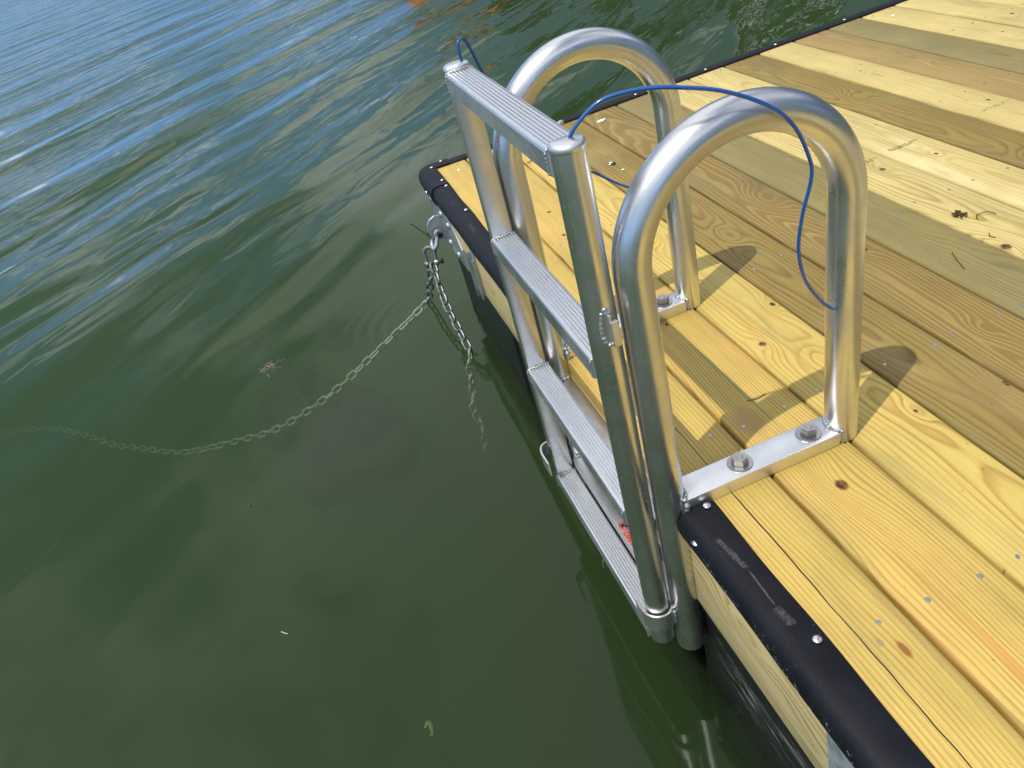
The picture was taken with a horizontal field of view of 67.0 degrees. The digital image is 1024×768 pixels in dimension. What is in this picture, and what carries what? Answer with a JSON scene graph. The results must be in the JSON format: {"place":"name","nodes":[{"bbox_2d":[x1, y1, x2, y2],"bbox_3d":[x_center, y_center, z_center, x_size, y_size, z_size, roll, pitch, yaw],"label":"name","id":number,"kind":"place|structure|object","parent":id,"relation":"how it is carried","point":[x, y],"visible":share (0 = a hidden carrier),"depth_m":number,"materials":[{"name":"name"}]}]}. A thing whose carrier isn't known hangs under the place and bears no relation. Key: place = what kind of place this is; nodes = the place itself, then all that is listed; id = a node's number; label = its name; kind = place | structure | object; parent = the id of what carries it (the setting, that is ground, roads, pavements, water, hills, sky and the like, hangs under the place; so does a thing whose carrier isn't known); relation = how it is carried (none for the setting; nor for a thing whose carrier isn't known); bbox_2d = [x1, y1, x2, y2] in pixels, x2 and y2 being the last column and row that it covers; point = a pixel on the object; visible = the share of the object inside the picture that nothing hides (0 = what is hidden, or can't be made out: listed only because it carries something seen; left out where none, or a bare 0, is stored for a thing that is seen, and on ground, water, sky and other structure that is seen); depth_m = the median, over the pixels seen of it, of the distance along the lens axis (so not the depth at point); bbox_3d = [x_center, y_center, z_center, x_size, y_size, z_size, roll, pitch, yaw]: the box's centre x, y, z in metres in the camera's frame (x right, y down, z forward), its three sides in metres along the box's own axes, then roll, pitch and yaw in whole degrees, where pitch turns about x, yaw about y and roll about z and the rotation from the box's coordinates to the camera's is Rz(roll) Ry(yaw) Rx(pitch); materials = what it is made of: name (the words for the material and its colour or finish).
{"place":"outdoors","nodes":[
{"label":"outdoors","id":0,"kind":"place"},
{"bbox_2d":[0,376,731,767],"bbox_3d":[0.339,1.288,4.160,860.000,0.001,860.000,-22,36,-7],"label":"lake bed","id":1,"kind":"object","parent":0,"point":[494,622],"visible":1,"depth_m":4.28,"materials":[{"name":"green soil"}]},
{"bbox_2d":[0,0,891,767],"bbox_3d":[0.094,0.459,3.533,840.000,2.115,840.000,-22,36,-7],"label":"water","id":2,"kind":"structure","parent":0,"point":[208,208],"depth_m":8.71,"materials":[{"name":"liquid"}]},
{"bbox_2d":[259,359,283,375],"bbox_3d":[-0.880,-0.065,2.811,0.090,0.020,0.103,9,43,30],"label":"floating seed head","id":3,"kind":"object","parent":2,"relation":"on","point":[269,367],"visible":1,"depth_m":2.81},
{"bbox_2d":[253,368,418,511],"bbox_3d":[-0.723,0.181,3.100,0.492,0.314,0.861,-32,39,-20],"label":"sunken rock","id":4,"kind":"object","parent":2,"relation":"in","point":[346,442],"visible":0.96,"depth_m":2.86,"materials":[{"name":"stone"}]},
{"bbox_2d":[424,720,433,736],"bbox_3d":[-0.183,0.758,1.700,0.020,0.010,0.042,-22,36,-7],"label":"water weed","id":5,"kind":"object","parent":2,"relation":"in","point":[429,723],"visible":1,"depth_m":1.70,"materials":[{"name":"green plant"}]},
{"bbox_2d":[418,0,1023,767],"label":"floating dock","id":6,"kind":"object","parent":2,"relation":"on","point":[860,596],"visible":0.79,"depth_m":1.40,"materials":[{"name":"yellow wood"}]},
{"bbox_2d":[410,223,434,239],"bbox_3d":[-0.297,-0.515,2.615,0.077,0.080,0.024,-10,37,9],"label":"cable tie","id":7,"kind":"object","parent":6,"relation":"attached to","point":[427,234],"visible":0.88,"depth_m":2.62,"materials":[{"name":"black plastic"}]},
{"bbox_2d":[430,229,442,250],"bbox_3d":[-0.259,-0.490,2.625,0.027,0.080,0.074,-4,29,-28],"label":"shackle","id":8,"kind":"object","parent":6,"relation":"attached to","point":[438,233],"visible":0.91,"depth_m":2.61,"materials":[{"name":"metal"}]},
{"bbox_2d":[422,245,443,267],"bbox_3d":[-0.276,-0.442,2.663,0.068,0.075,0.025,-10,22,9],"label":"shackle","id":9,"kind":"object","parent":8,"relation":"attached to","point":[436,260],"visible":0.95,"depth_m":2.66,"materials":[{"name":"silver metal"}]},
{"bbox_2d":[4,261,434,455],"bbox_3d":[-1.455,-0.003,3.219,2.626,0.753,0.377,-4,38,17],"label":"mooring chain","id":10,"kind":"object","parent":9,"relation":"hanging from","point":[409,319],"visible":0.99,"depth_m":3.04,"materials":[{"name":"grey metal"}]},
{"bbox_2d":[429,261,488,454],"bbox_3d":[-0.156,-0.087,2.740,0.077,0.667,0.300,-15,36,2],"label":"mooring chain","id":11,"kind":"object","parent":9,"relation":"hanging from","point":[469,361],"visible":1,"depth_m":2.64,"materials":[{"name":"silver metal"}]},
{"bbox_2d":[492,27,867,649],"bbox_3d":[0.256,-0.072,1.353,0.424,0.955,0.545,-22,36,-7],"label":"handrail frame","id":12,"kind":"object","parent":6,"relation":"attached to","point":[678,154],"visible":0.84,"depth_m":1.16,"materials":[{"name":"metal"}]},
{"bbox_2d":[456,37,628,187],"bbox_3d":[0.106,-0.458,1.373,0.341,0.403,0.051,-22,36,-7],"label":"safety cable","id":13,"kind":"object","parent":12,"relation":"attached to","point":[483,72],"visible":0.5,"depth_m":1.26,"materials":[{"name":"blue plastic"}]},
{"bbox_2d":[443,59,674,642],"bbox_3d":[0.094,-0.020,1.318,0.049,0.949,0.524,-22,36,-7],"label":"boarding ladder","id":14,"kind":"object","parent":12,"relation":"attached to","point":[588,330],"visible":0.91,"depth_m":1.20,"materials":[{"name":"metal"}]},
{"bbox_2d":[568,85,837,310],"bbox_3d":[0.265,-0.193,0.955,0.344,0.401,0.042,-20,36,-5],"label":"safety cable","id":15,"kind":"object","parent":12,"relation":"attached to","point":[709,89],"visible":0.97,"depth_m":0.86,"materials":[{"name":"blue plastic"}]},
{"bbox_2d":[951,209,967,217],"bbox_3d":[0.962,-0.366,1.666,0.026,0.007,0.033,-22,36,-7],"label":"dried leaf","id":16,"kind":"object","parent":6,"relation":"on","point":[957,213],"visible":1,"depth_m":1.67,"materials":[{"name":"brown plant"}]}
]}

